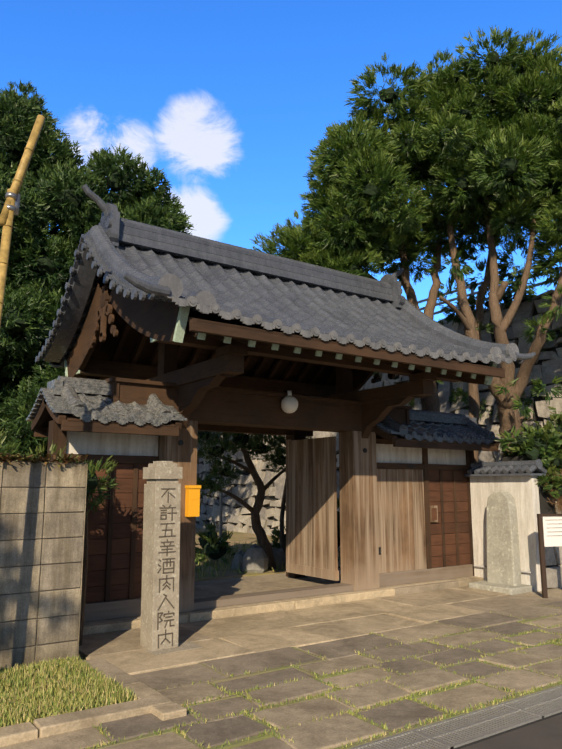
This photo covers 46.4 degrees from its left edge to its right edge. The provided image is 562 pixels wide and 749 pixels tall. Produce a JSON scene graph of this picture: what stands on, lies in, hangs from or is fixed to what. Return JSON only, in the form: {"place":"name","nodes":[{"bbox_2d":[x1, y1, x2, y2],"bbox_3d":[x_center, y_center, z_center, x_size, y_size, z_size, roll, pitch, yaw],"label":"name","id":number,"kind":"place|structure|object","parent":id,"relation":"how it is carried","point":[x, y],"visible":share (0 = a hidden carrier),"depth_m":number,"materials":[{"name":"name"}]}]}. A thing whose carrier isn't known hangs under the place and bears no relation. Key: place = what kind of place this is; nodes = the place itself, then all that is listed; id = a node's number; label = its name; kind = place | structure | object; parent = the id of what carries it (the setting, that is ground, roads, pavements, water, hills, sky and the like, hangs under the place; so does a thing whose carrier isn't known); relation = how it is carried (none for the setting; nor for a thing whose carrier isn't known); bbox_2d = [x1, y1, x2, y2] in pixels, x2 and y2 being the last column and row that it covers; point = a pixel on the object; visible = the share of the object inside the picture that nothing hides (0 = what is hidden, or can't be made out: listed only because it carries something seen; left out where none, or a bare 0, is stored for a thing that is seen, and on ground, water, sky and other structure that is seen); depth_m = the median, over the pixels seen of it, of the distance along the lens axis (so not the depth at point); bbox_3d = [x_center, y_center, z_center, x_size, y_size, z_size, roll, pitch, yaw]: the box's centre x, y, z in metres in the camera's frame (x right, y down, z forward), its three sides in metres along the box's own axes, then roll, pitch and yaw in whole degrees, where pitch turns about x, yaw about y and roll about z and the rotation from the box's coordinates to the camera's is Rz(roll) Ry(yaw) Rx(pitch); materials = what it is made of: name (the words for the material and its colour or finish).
{"place":"outdoors","nodes":[
{"label":"outdoors","id":0,"kind":"place"},
{"bbox_2d":[0,461,87,668],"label":"wall blocks","id":1,"kind":"structure","parent":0,"point":[16,528],"depth_m":6.26,"materials":[{"name":"grey concrete"}]},
{"bbox_2d":[0,463,84,661],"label":"wall joints","id":2,"kind":"object","parent":1,"relation":"attached to","point":[40,565],"visible":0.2,"depth_m":6.26,"materials":[{"name":"grey concrete"}]},
{"bbox_2d":[0,428,119,516],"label":"wall shrubs","id":3,"kind":"object","parent":1,"relation":"on","point":[92,468],"depth_m":7.15,"materials":[{"name":"green plant"}]},
{"bbox_2d":[0,79,193,461],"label":"tree","id":4,"kind":"object","parent":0,"point":[30,289],"depth_m":16.52,"materials":[{"name":"green plant"}]},
{"bbox_2d":[194,528,340,580],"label":"garden ground","id":5,"kind":"structure","parent":0,"point":[247,538],"depth_m":13.34,"materials":[{"name":"soil"}]},
{"bbox_2d":[219,436,222,542],"bbox_3d":[-1.557,2.436,14.406,0.120,3.180,0.876,-7,-12,34],"label":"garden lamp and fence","id":6,"kind":"object","parent":5,"relation":"on","point":[220,518],"visible":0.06,"depth_m":14.61,"materials":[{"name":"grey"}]},
{"bbox_2d":[197,431,315,569],"bbox_3d":[-0.642,2.370,12.918,2.945,3.595,1.443,7,-12,-35],"label":"garden pine","id":7,"kind":"object","parent":5,"relation":"on","point":[225,442],"depth_m":12.64,"materials":[{"name":"green plant"}]},
{"bbox_2d":[231,543,285,572],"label":"garden rocks","id":8,"kind":"object","parent":5,"relation":"on","point":[254,558],"visible":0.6,"depth_m":12.01,"materials":[{"name":"stone"}]},
{"bbox_2d":[195,497,339,563],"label":"garden shrubs","id":9,"kind":"object","parent":5,"relation":"on","point":[224,537],"depth_m":13.67,"materials":[{"name":"green plant"}]},
{"bbox_2d":[196,289,561,535],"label":"tall stone wall","id":10,"kind":"structure","parent":5,"relation":"on","point":[546,370],"depth_m":16.48,"materials":[{"name":"grey"}]},
{"bbox_2d":[373,282,561,424],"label":"wall greens","id":11,"kind":"object","parent":10,"relation":"attached to","point":[471,301],"depth_m":15.52,"materials":[{"name":"green plant"}]},
{"bbox_2d":[418,267,560,314],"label":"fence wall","id":12,"kind":"structure","parent":10,"relation":"on","point":[454,299],"depth_m":17.04,"materials":[{"name":"grey concrete"}]},
{"bbox_2d":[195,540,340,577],"bbox_3d":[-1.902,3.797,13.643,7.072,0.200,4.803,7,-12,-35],"label":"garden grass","id":13,"kind":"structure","parent":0,"point":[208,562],"depth_m":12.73,"materials":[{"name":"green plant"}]},
{"bbox_2d":[0,568,561,748],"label":"paving","id":14,"kind":"structure","parent":0,"point":[235,640],"depth_m":6.29,"materials":[{"name":"grey stone"}]},
{"bbox_2d":[140,461,202,654],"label":"stone pillar","id":15,"kind":"structure","parent":14,"relation":"on","point":[159,631],"depth_m":6.95,"materials":[{"name":"grey stone"}]},
{"bbox_2d":[47,342,474,621],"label":"gate","id":16,"kind":"structure","parent":14,"relation":"on","point":[405,515],"depth_m":10.15,"materials":[{"name":"brown wood"}]},
{"bbox_2d":[31,399,181,437],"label":"roof eaves","id":17,"kind":"object","parent":16,"relation":"attached to","point":[45,415],"visible":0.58,"depth_m":7.80,"materials":[{"name":"brown wood"}]},
{"bbox_2d":[26,376,186,425],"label":"wing roof tiles","id":18,"kind":"object","parent":16,"relation":"attached to","point":[86,399],"visible":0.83,"depth_m":7.91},
{"bbox_2d":[185,485,200,516],"bbox_3d":[-1.145,1.642,8.511,0.180,0.400,0.115,7,-12,-35],"label":"mailbox","id":19,"kind":"object","parent":16,"relation":"attached to","point":[192,501],"visible":1,"depth_m":8.47,"materials":[{"name":"orange"}]},
{"bbox_2d":[67,260,504,396],"bbox_3d":[-0.019,-0.711,9.987,5.340,1.741,4.217,7,-12,-35],"label":"roof timber","id":20,"kind":"object","parent":16,"relation":"on","point":[118,332],"visible":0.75,"depth_m":9.25,"materials":[{"name":"brown wood"}]},
{"bbox_2d":[64,306,496,384],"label":"rafter ends","id":21,"kind":"object","parent":20,"relation":"attached to","point":[181,324],"visible":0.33,"depth_m":7.46,"materials":[{"name":"white paint"}]},
{"bbox_2d":[35,184,535,367],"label":"roof tiles","id":22,"kind":"object","parent":20,"relation":"on","point":[224,281],"visible":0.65,"depth_m":9.30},
{"bbox_2d":[281,390,297,412],"bbox_3d":[0.123,0.387,9.541,0.260,0.360,0.260,7,-12,-35],"label":"lamp globe","id":23,"kind":"object","parent":16,"relation":"attached to","point":[289,402],"visible":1,"depth_m":9.45,"materials":[{"name":"white glass"}]},
{"bbox_2d":[375,409,498,444],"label":"wing roof tiles","id":24,"kind":"object","parent":16,"relation":"attached to","point":[457,428],"visible":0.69,"depth_m":11.32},
{"bbox_2d":[375,426,498,451],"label":"roof eaves","id":25,"kind":"object","parent":16,"relation":"attached to","point":[398,440],"visible":0.38,"depth_m":10.77,"materials":[{"name":"brown wood"}]},
{"bbox_2d":[38,605,561,748],"bbox_3d":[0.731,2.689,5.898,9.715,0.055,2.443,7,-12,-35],"label":"joint grass","id":26,"kind":"structure","parent":14,"relation":"on","point":[247,713],"depth_m":5.29,"materials":[{"name":"green plant"}]},
{"bbox_2d":[465,459,546,590],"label":"white wall","id":27,"kind":"structure","parent":14,"relation":"on","point":[484,485],"depth_m":11.08,"materials":[{"name":"paint"}]},
{"bbox_2d":[537,514,561,597],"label":"sign board","id":28,"kind":"object","parent":14,"relation":"on","point":[549,530],"visible":0.98,"depth_m":10.14,"materials":[{"name":"white"}]},
{"bbox_2d":[0,0,561,321],"label":"sky","id":29,"kind":"structure","parent":0,"point":[230,98],"materials":[{"name":"blue"}]},
{"bbox_2d":[250,25,561,473],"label":"tree","id":30,"kind":"object","parent":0,"point":[500,121],"depth_m":11.86,"materials":[{"name":"green plant"}]},
{"bbox_2d":[461,714,561,748],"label":"road asphalt","id":31,"kind":"structure","parent":0,"point":[545,734],"depth_m":4.46,"materials":[{"name":"grey asphalt"}]},
{"bbox_2d":[502,456,561,588],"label":"stone wall","id":32,"kind":"structure","parent":0,"point":[553,557],"depth_m":11.07,"materials":[{"name":"grey"}]},
{"bbox_2d":[430,238,561,454],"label":"tree tufts","id":33,"kind":"object","parent":32,"relation":"on","point":[502,268],"visible":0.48,"depth_m":11.59,"materials":[{"name":"green plant"}]},
{"bbox_2d":[501,412,561,503],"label":"shrub","id":34,"kind":"object","parent":32,"relation":"on","point":[551,434],"depth_m":11.11,"materials":[{"name":"green plant"}]},
{"bbox_2d":[545,465,561,513],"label":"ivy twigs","id":35,"kind":"object","parent":32,"relation":"on","point":[558,502],"visible":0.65,"depth_m":11.10,"materials":[{"name":"green plant"}]},
{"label":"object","id":36,"kind":"structure","parent":0,"visible":0},
{"bbox_2d":[0,115,44,327],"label":"bamboo pole","id":37,"kind":"object","parent":36,"relation":"on","point":[10,209],"visible":1,"depth_m":5.90,"materials":[{"name":"yellow wood"}]},
{"bbox_2d":[0,654,137,727],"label":"grass patch","id":38,"kind":"object","parent":36,"relation":"on","point":[32,692],"visible":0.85,"depth_m":5.20,"materials":[{"name":"green plant"}]},
{"bbox_3d":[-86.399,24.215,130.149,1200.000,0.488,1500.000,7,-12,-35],"label":"ground","id":39,"kind":"structure","parent":0,"visible":0},
{"bbox_2d":[79,495,87,645],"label":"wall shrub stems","id":40,"kind":"object","parent":39,"relation":"on","point":[84,579],"visible":0.25,"depth_m":7.06,"materials":[{"name":"brown plant"}]},
{"bbox_2d":[349,685,561,748],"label":"drain channel","id":41,"kind":"object","parent":39,"relation":"on","point":[469,729],"visible":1,"depth_m":4.67,"materials":[{"name":"grey concrete"}]},
{"bbox_2d":[468,491,532,594],"bbox_3d":[3.618,2.791,10.932,0.600,1.650,0.840,7,-12,-35],"label":"stone monument","id":42,"kind":"object","parent":39,"relation":"on","point":[503,563],"visible":0.85,"depth_m":10.88,"materials":[{"name":"grey stone"}]},
{"bbox_3d":[-17.335,0.200,-3.423,36.700,2.020,1.270,7,-12,-35],"label":"block wall","id":43,"kind":"object","parent":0,"visible":0},
{"bbox_2d":[0,452,88,466],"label":"wall litter","id":44,"kind":"object","parent":43,"relation":"on","point":[8,457],"depth_m":6.41,"materials":[{"name":"brown plant"}]}
]}

